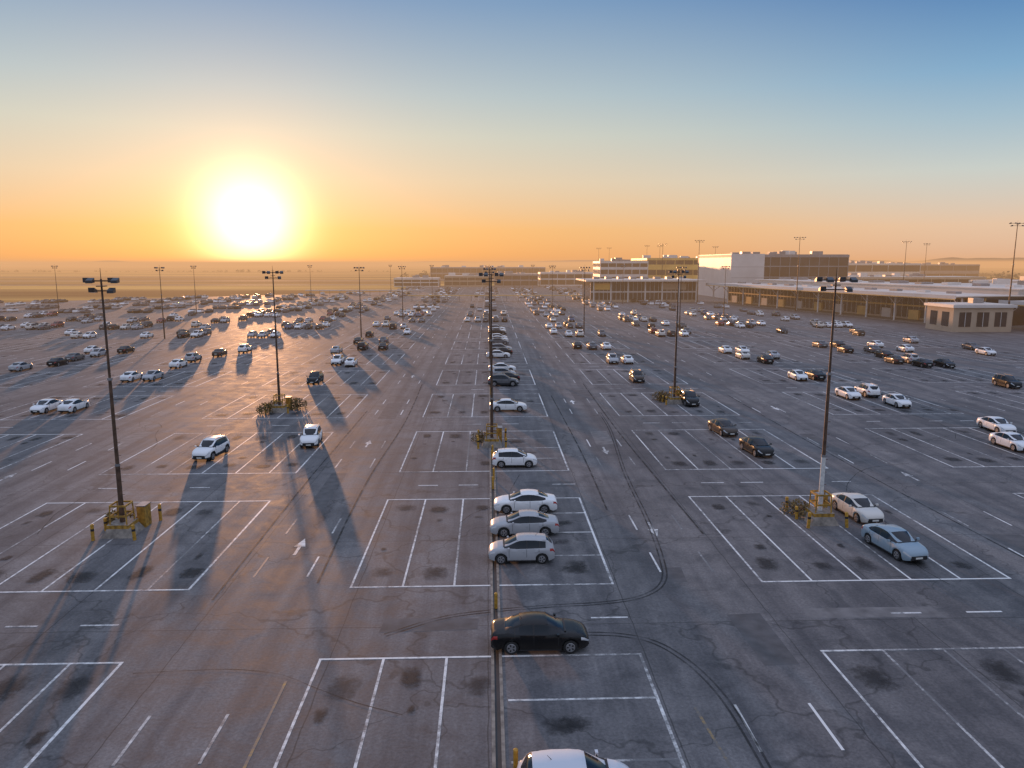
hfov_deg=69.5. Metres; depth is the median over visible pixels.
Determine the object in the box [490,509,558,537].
parked car
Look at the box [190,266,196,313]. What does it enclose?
street lamp
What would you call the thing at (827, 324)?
parked car
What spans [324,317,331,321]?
parked car
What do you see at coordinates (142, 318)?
parked car
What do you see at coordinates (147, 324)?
parked car
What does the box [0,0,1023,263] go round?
sky
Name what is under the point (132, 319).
parked car
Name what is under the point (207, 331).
parked car
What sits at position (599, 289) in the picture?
terminal concourse
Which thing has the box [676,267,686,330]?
street lamp
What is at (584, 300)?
street lamp
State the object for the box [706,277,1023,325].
terminal canopy
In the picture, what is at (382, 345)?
parked car
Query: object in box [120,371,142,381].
parked car
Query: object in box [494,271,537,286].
office building
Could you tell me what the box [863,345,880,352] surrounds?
parked car
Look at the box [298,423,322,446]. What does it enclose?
parked car
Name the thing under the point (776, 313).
parked car
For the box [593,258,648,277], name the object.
terminal office block
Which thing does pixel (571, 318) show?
parked car
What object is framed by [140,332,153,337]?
parked car
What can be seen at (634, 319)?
parked car
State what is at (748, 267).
airport terminal
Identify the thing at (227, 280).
taxiway
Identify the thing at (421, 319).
parked car
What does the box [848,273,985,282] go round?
warehouse
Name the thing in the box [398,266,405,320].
street lamp
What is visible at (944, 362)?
parked car
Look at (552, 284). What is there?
street lamp
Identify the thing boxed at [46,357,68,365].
parked car
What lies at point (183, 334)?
parked car
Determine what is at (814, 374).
parked car
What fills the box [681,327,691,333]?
parked car
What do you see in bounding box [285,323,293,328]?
parked car
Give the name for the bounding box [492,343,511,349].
parked car
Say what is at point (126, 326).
parked car
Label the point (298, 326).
parked car
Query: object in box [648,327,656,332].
parked car
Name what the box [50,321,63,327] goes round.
parked car
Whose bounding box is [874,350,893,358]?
parked car
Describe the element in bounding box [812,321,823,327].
parked car
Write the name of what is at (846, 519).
bollard
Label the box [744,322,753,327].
parked car
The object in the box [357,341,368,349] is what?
parked car
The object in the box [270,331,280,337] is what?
parked car
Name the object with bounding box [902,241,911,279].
street lamp
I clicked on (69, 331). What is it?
parked car
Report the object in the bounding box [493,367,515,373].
parked car
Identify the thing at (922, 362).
parked car
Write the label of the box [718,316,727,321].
parked car
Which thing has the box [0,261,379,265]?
hills
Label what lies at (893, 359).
parked car
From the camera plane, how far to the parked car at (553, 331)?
188.56 m
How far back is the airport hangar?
562.86 m
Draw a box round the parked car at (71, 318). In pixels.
[65,316,76,320]
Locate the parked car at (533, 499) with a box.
[494,489,556,513]
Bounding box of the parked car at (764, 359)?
[757,355,773,363]
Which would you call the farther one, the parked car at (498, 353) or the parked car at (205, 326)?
the parked car at (205, 326)
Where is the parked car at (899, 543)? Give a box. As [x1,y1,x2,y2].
[861,523,928,560]
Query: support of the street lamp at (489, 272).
on the parking lot asphalt
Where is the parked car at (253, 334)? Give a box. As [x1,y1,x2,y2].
[247,331,256,337]
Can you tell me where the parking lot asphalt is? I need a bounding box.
[0,286,1023,767]
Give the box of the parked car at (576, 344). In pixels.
[572,341,581,348]
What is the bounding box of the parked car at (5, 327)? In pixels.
[0,325,15,329]
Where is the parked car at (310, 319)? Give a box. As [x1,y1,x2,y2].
[305,317,312,322]
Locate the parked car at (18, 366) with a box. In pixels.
[8,362,32,370]
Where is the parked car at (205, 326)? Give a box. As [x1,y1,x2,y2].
[199,324,210,329]
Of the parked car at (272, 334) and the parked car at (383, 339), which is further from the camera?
the parked car at (272, 334)
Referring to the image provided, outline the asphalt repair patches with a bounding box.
[0,387,1023,665]
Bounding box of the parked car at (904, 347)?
[896,344,914,351]
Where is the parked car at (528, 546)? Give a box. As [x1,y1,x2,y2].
[488,532,554,564]
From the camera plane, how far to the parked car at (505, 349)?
146.11 m
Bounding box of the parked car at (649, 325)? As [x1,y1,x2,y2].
[647,323,654,328]
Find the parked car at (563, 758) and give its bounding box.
[517,749,628,767]
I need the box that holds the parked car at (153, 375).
[142,370,163,380]
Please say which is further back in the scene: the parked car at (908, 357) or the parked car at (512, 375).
the parked car at (908, 357)
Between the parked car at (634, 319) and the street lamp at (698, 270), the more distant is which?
the street lamp at (698, 270)
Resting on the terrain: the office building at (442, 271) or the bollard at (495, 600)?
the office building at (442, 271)
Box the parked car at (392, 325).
[389,323,396,328]
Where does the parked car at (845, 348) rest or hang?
on the parking lot asphalt
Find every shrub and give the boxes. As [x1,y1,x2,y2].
[105,510,135,524]
[256,402,273,414]
[290,398,306,409]
[471,430,489,442]
[652,390,668,401]
[655,392,670,401]
[779,498,807,519]
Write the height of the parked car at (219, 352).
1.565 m
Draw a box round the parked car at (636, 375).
[629,369,644,382]
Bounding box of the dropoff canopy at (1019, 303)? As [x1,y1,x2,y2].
[998,300,1023,329]
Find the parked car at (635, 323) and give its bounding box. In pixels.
[631,321,639,325]
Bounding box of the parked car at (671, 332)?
[666,330,675,335]
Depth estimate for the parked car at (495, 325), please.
197.34 m
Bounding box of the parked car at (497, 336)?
[488,335,507,339]
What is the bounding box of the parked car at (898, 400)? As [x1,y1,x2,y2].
[882,394,911,407]
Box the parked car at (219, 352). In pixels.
[212,348,226,356]
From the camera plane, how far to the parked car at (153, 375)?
114.58 m
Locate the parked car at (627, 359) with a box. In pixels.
[620,355,633,363]
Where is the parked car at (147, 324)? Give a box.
[141,321,152,327]
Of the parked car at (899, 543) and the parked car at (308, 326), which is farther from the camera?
the parked car at (308, 326)
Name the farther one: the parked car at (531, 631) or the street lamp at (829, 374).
the street lamp at (829, 374)
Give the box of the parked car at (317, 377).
[306,370,323,383]
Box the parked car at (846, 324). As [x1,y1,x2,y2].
[841,321,852,327]
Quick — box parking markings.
[0,288,1023,767]
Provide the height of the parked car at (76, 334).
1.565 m
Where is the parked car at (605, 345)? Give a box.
[600,342,611,349]
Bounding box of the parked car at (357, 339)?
[353,337,363,343]
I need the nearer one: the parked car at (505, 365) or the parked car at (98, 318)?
the parked car at (505, 365)
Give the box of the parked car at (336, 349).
[330,346,342,353]
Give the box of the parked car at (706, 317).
[704,315,711,319]
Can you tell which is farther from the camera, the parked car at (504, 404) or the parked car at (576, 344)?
the parked car at (576, 344)
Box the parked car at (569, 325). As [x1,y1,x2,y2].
[566,323,572,327]
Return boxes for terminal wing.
[631,255,697,278]
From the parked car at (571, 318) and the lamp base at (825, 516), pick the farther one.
the parked car at (571, 318)
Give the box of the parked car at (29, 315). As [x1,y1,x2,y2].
[23,313,33,317]
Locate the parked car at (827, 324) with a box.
[824,322,831,327]
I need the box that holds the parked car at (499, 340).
[488,338,508,344]
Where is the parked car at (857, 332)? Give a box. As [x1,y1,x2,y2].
[852,329,864,335]
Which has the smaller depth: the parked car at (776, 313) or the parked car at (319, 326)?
the parked car at (319, 326)
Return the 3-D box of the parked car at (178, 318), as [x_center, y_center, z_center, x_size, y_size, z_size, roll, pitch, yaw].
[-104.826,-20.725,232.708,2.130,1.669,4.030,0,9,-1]
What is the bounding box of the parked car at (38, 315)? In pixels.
[32,313,44,317]
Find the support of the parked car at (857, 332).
on the parking lot asphalt
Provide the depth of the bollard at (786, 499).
54.31 m
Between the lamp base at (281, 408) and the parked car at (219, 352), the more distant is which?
the parked car at (219, 352)
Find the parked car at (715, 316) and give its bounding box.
[711,314,719,319]
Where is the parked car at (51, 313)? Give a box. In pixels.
[46,311,57,315]
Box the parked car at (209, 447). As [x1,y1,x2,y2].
[192,434,229,459]
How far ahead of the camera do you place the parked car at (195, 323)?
209.09 m
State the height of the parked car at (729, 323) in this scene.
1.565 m
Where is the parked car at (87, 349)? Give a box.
[83,345,101,352]
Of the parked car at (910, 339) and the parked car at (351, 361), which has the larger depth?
the parked car at (910, 339)
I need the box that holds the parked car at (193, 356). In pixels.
[184,352,201,361]
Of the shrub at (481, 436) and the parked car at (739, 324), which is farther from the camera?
the parked car at (739, 324)
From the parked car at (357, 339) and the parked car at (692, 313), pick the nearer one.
the parked car at (357, 339)
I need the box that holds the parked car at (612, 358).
[606,352,618,363]
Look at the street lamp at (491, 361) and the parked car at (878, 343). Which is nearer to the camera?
the street lamp at (491, 361)
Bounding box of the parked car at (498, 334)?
[492,333,506,337]
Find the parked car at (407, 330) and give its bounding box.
[403,328,410,334]
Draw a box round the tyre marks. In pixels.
[37,384,1023,767]
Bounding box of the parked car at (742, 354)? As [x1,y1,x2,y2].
[735,351,750,358]
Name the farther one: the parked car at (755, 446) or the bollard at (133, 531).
the parked car at (755, 446)
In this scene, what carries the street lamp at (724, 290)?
on the parking lot asphalt
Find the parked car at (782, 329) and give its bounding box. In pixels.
[776,327,787,332]
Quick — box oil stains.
[0,308,1023,744]
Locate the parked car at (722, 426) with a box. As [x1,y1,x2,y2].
[708,418,738,435]
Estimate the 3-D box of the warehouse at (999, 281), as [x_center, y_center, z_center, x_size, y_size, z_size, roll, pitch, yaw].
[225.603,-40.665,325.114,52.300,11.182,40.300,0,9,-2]
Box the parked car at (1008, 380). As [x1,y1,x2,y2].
[992,373,1022,387]
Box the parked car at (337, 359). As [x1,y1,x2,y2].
[330,354,343,364]
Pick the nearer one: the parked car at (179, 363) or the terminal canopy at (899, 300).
the parked car at (179, 363)
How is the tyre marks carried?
on the parking lot asphalt
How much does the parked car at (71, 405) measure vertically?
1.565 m
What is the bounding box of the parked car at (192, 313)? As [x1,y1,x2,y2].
[188,311,195,315]
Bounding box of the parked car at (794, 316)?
[790,314,799,319]
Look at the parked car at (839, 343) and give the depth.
158.56 m
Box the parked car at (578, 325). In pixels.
[575,323,582,327]
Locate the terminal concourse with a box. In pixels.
[576,277,706,301]
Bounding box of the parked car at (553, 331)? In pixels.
[549,328,557,333]
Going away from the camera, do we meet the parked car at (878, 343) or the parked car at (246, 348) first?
the parked car at (246, 348)
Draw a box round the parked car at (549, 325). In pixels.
[545,323,552,328]
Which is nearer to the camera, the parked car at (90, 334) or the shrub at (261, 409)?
the shrub at (261, 409)
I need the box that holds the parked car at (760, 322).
[756,320,765,325]
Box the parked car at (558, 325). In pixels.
[555,322,562,327]
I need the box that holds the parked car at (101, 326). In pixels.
[99,324,107,329]
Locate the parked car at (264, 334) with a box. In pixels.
[257,331,268,337]
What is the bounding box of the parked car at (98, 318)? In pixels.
[94,316,102,320]
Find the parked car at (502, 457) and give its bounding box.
[492,448,536,467]
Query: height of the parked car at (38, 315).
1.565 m
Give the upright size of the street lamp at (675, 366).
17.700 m
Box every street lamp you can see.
[51,266,58,309]
[82,271,124,522]
[154,267,164,338]
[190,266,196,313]
[262,267,282,404]
[354,267,363,337]
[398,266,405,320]
[479,273,503,437]
[483,266,495,358]
[549,264,555,308]
[580,267,589,334]
[669,270,688,396]
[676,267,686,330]
[695,240,704,303]
[722,266,729,316]
[794,237,805,310]
[815,270,857,510]
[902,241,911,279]
[1008,222,1023,303]
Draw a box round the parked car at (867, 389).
[854,383,880,396]
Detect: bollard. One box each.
[90,524,94,540]
[103,517,106,530]
[131,524,136,540]
[158,504,161,520]
[494,592,497,608]
[513,748,517,767]
[785,496,788,509]
[795,506,797,518]
[806,512,811,527]
[845,512,847,527]
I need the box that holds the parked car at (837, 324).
[834,322,842,327]
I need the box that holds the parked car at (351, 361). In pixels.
[344,357,357,366]
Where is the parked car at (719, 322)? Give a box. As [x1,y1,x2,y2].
[715,320,724,325]
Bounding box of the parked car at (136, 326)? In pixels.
[131,324,143,329]
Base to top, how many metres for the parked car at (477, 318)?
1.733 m
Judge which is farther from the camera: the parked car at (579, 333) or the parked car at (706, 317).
the parked car at (706, 317)
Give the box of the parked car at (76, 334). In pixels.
[70,332,84,337]
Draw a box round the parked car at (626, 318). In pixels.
[623,316,629,321]
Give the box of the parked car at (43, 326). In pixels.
[36,324,51,329]
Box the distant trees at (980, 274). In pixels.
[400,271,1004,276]
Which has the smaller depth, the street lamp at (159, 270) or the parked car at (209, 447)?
the parked car at (209, 447)
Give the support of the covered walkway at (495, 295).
on the parking lot asphalt
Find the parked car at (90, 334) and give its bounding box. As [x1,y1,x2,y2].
[82,331,96,338]
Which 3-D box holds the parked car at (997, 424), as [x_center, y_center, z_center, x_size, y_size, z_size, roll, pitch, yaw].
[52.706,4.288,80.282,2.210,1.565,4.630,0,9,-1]
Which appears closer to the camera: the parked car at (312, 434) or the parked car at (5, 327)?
the parked car at (312, 434)
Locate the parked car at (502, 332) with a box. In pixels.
[488,329,505,334]
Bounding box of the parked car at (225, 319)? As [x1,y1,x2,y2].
[220,317,229,322]
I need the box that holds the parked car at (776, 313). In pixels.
[771,311,780,315]
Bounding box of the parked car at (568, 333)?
[564,330,572,336]
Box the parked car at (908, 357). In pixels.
[900,353,918,362]
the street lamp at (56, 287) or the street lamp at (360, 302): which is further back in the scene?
the street lamp at (56, 287)
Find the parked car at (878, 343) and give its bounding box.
[867,340,883,347]
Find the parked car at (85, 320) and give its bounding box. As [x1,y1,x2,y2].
[81,318,93,322]
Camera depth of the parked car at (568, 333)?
182.29 m
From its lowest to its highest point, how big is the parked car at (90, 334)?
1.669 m
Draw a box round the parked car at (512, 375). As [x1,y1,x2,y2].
[502,372,519,379]
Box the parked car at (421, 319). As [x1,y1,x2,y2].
[418,317,424,321]
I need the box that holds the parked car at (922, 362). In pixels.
[911,358,933,367]
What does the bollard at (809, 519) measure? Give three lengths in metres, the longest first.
1.150 x 0.216 x 0.216 m
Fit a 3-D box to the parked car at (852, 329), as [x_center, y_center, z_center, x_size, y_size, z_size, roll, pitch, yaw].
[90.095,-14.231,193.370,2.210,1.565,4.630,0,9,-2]
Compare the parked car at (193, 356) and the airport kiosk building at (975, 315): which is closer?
the parked car at (193, 356)
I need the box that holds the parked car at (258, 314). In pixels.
[254,312,262,316]
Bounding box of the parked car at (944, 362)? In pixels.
[933,357,955,367]
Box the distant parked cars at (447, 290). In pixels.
[0,286,747,312]
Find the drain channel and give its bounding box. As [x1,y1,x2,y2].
[488,288,505,767]
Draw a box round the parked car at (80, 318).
[76,316,87,320]
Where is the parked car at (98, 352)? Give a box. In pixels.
[90,348,105,356]
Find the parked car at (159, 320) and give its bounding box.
[156,318,165,322]
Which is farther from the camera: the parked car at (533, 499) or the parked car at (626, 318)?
the parked car at (626, 318)
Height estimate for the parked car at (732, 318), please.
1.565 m
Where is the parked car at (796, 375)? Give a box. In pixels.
[787,370,807,380]
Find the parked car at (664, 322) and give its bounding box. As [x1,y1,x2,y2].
[661,320,669,325]
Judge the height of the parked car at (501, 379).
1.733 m
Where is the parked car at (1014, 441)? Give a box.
[989,432,1023,450]
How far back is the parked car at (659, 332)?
182.28 m
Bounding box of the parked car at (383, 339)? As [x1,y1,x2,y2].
[379,336,388,342]
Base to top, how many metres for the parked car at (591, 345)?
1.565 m
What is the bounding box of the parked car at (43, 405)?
[29,397,62,412]
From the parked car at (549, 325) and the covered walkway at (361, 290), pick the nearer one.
the parked car at (549, 325)
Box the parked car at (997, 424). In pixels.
[976,416,1016,431]
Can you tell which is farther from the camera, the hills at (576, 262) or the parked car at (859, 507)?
the hills at (576, 262)
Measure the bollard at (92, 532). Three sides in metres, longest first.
1.150 x 0.216 x 0.216 m
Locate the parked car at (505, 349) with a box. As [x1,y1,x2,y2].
[494,347,512,353]
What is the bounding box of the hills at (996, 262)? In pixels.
[849,257,1023,266]
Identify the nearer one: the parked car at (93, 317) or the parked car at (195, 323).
the parked car at (195, 323)
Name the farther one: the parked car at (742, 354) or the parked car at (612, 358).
the parked car at (742, 354)
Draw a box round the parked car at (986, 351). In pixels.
[975,347,996,355]
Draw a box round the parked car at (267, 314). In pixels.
[264,313,271,316]
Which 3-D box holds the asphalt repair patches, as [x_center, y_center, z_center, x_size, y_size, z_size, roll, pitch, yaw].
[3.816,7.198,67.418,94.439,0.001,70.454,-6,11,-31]
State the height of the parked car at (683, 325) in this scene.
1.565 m
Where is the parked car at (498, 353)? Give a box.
[486,350,509,357]
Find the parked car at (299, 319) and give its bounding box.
[295,317,303,321]
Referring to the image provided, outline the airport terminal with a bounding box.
[697,251,849,298]
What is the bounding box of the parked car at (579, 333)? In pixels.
[575,330,583,336]
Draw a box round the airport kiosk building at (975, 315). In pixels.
[924,298,1017,331]
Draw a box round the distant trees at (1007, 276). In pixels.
[983,271,1019,279]
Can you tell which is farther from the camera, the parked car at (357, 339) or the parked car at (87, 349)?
the parked car at (357, 339)
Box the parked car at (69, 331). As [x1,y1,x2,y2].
[64,329,79,334]
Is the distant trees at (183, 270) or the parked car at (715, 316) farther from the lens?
the distant trees at (183, 270)
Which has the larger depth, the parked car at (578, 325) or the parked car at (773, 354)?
the parked car at (578, 325)
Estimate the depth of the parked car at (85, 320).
224.07 m
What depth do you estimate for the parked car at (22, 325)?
207.78 m
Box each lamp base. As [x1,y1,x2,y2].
[101,500,151,538]
[270,394,291,412]
[482,423,501,447]
[667,386,682,403]
[800,490,838,525]
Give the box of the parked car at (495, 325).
[488,324,504,328]
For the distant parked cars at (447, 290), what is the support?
on the parking lot asphalt
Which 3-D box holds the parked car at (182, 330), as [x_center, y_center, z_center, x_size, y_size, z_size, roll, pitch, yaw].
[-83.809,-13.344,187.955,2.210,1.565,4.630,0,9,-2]
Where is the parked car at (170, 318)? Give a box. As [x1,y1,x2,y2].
[166,315,174,320]
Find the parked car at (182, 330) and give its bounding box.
[176,329,188,334]
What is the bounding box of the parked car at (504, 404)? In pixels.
[489,398,526,411]
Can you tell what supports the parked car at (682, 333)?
on the parking lot asphalt
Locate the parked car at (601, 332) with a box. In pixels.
[598,330,605,335]
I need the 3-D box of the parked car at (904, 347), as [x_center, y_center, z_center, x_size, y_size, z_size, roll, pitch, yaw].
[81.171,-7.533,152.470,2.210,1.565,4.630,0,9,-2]
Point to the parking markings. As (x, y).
(302, 542)
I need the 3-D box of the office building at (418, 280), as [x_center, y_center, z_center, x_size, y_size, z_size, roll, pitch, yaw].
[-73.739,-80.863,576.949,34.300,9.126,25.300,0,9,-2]
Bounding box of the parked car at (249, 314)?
[246,312,254,316]
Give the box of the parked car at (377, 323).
[373,321,380,326]
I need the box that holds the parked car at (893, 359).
[884,355,904,363]
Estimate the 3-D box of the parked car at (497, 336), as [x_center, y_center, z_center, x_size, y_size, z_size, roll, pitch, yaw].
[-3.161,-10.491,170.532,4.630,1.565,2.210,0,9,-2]
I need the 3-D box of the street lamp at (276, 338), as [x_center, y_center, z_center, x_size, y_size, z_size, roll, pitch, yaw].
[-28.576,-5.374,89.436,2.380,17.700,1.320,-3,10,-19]
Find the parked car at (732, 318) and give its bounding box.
[728,316,736,320]
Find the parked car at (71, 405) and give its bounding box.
[57,398,89,412]
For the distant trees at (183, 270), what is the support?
on the terrain
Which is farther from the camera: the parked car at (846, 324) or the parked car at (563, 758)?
the parked car at (846, 324)
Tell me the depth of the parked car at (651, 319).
229.10 m
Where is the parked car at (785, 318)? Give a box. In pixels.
[781,316,789,320]
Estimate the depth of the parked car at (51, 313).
253.59 m
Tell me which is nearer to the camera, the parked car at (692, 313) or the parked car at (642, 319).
the parked car at (642, 319)
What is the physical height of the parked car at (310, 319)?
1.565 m
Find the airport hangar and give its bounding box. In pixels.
[848,260,920,275]
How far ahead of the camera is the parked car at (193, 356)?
135.44 m
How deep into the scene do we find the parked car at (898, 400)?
93.52 m
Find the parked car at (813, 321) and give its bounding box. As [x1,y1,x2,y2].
[810,319,818,324]
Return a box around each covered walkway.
[305,290,423,293]
[408,295,581,301]
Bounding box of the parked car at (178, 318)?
[175,316,183,320]
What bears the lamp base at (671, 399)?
on the parking lot asphalt
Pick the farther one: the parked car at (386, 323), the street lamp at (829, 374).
the parked car at (386, 323)
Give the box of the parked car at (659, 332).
[655,329,665,336]
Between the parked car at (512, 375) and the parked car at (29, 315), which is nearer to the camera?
the parked car at (512, 375)
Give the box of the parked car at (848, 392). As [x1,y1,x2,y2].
[835,386,861,398]
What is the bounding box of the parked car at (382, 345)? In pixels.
[378,342,387,349]
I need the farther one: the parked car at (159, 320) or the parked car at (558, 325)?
the parked car at (159, 320)
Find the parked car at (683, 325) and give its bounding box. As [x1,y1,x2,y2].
[678,322,686,327]
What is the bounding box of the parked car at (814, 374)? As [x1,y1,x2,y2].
[805,369,825,379]
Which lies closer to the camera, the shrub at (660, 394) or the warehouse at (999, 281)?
the shrub at (660, 394)
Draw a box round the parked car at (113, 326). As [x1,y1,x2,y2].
[108,324,119,329]
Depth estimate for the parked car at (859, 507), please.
52.37 m
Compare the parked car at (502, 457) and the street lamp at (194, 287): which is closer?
the parked car at (502, 457)
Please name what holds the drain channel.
on the parking lot asphalt
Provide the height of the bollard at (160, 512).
1.200 m
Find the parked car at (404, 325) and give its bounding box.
[401,323,407,328]
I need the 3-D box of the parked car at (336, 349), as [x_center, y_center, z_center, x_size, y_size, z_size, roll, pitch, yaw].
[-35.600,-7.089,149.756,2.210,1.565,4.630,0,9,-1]
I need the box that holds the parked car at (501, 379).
[488,373,518,385]
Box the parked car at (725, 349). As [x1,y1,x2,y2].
[718,345,731,352]
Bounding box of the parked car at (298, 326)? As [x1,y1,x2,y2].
[294,323,303,328]
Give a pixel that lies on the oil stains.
(410, 678)
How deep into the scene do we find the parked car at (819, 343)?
159.16 m
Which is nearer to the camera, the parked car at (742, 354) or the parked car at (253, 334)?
the parked car at (742, 354)
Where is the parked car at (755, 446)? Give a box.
[739,434,774,456]
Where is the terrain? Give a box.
[0,265,1023,301]
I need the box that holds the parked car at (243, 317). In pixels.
[238,315,247,320]
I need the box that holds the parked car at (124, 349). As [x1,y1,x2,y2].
[117,345,134,352]
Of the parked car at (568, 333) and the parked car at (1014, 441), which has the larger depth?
the parked car at (568, 333)
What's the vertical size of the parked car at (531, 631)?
1.565 m
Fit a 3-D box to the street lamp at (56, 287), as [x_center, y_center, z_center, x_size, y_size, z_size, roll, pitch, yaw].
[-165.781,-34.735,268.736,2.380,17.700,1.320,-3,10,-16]
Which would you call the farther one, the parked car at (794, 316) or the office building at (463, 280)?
the office building at (463, 280)
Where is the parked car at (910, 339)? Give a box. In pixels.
[902,336,918,342]
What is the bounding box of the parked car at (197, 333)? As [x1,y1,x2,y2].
[190,330,203,337]
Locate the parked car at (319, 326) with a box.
[315,324,323,328]
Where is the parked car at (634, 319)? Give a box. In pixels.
[631,317,638,321]
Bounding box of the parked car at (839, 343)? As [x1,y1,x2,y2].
[829,340,845,347]
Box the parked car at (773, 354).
[764,350,779,358]
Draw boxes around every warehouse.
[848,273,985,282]
[854,262,979,276]
[961,278,1023,285]
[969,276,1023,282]
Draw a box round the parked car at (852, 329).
[849,327,860,331]
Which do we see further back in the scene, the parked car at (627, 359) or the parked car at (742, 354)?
the parked car at (742, 354)
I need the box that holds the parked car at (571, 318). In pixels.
[568,316,574,321]
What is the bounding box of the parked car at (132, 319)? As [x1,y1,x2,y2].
[127,317,137,322]
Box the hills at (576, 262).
[278,260,630,264]
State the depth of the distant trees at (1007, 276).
732.68 m
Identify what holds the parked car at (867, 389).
on the parking lot asphalt
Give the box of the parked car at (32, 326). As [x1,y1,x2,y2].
[25,323,37,329]
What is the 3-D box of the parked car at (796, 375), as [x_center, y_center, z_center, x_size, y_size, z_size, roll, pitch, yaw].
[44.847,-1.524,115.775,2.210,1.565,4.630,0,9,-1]
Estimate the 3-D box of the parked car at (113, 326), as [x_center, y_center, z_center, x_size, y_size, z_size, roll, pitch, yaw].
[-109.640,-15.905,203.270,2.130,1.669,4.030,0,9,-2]
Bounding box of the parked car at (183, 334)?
[177,332,189,337]
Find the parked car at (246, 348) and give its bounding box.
[238,344,251,352]
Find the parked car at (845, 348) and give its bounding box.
[837,345,853,352]
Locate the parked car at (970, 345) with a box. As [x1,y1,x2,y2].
[961,342,980,349]
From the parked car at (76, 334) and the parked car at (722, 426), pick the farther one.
the parked car at (76, 334)
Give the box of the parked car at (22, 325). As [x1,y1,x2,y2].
[20,322,29,327]
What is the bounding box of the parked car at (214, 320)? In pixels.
[210,318,219,322]
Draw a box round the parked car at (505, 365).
[488,362,515,370]
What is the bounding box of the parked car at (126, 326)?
[120,324,130,329]
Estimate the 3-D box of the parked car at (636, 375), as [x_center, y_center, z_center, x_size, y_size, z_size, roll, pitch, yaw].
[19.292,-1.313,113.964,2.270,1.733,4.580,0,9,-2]
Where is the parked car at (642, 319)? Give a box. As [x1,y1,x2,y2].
[640,317,647,321]
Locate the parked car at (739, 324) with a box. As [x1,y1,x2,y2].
[734,322,744,327]
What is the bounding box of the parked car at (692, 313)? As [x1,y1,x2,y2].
[689,311,696,315]
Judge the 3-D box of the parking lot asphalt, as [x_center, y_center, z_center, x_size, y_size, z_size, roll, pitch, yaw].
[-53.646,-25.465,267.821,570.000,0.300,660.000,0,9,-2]
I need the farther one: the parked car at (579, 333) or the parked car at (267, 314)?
the parked car at (267, 314)
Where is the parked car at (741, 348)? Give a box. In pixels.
[735,346,749,352]
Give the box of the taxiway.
[0,280,393,285]
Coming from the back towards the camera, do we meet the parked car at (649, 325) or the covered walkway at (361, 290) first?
the covered walkway at (361, 290)
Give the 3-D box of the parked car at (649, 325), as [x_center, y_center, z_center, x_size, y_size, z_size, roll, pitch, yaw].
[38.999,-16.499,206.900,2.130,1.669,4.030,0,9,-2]
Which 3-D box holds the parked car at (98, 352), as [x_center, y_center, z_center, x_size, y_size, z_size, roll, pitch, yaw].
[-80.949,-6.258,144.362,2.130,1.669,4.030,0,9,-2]
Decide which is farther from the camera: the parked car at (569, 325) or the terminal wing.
the terminal wing
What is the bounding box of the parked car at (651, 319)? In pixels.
[649,317,656,321]
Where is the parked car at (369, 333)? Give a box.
[365,331,373,336]
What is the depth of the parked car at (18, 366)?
124.31 m
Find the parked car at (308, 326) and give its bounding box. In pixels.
[304,323,312,328]
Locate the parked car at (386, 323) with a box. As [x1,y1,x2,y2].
[382,320,389,326]
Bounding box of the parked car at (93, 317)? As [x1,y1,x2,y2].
[86,315,96,319]
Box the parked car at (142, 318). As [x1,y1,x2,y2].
[138,316,149,320]
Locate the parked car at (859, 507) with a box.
[830,492,883,522]
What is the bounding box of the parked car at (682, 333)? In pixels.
[679,330,688,336]
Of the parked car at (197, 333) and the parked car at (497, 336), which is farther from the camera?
the parked car at (197, 333)
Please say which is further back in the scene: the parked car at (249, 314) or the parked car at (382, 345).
the parked car at (249, 314)
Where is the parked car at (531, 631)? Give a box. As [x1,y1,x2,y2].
[491,611,588,654]
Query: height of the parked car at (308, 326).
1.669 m
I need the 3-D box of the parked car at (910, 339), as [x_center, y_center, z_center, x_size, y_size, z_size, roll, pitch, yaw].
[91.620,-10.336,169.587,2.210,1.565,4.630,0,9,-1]
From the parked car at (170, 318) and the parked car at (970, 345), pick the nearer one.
the parked car at (970, 345)
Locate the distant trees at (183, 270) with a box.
[0,269,388,271]
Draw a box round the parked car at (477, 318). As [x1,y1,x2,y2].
[474,316,481,321]
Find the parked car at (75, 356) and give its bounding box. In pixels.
[64,352,84,360]
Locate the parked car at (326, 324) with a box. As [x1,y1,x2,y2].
[322,322,330,326]
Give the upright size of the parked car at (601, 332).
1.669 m
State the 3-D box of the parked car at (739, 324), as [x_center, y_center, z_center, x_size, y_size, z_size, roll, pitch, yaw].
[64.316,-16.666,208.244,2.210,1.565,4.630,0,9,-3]
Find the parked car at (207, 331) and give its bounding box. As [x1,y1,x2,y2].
[202,329,211,334]
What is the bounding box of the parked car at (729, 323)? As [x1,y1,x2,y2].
[726,321,735,325]
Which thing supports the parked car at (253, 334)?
on the parking lot asphalt
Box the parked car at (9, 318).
[3,316,16,320]
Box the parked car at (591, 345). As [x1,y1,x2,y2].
[586,342,596,349]
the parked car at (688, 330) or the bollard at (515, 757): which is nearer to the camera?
the bollard at (515, 757)
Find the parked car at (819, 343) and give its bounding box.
[812,340,827,347]
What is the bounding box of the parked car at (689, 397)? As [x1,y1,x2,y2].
[680,389,699,405]
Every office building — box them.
[394,275,440,286]
[430,265,545,280]
[444,273,490,286]
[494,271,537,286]
[538,270,592,285]
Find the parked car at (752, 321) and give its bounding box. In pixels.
[746,319,755,325]
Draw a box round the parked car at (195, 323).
[191,321,201,326]
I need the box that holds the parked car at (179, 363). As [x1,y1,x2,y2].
[169,359,187,367]

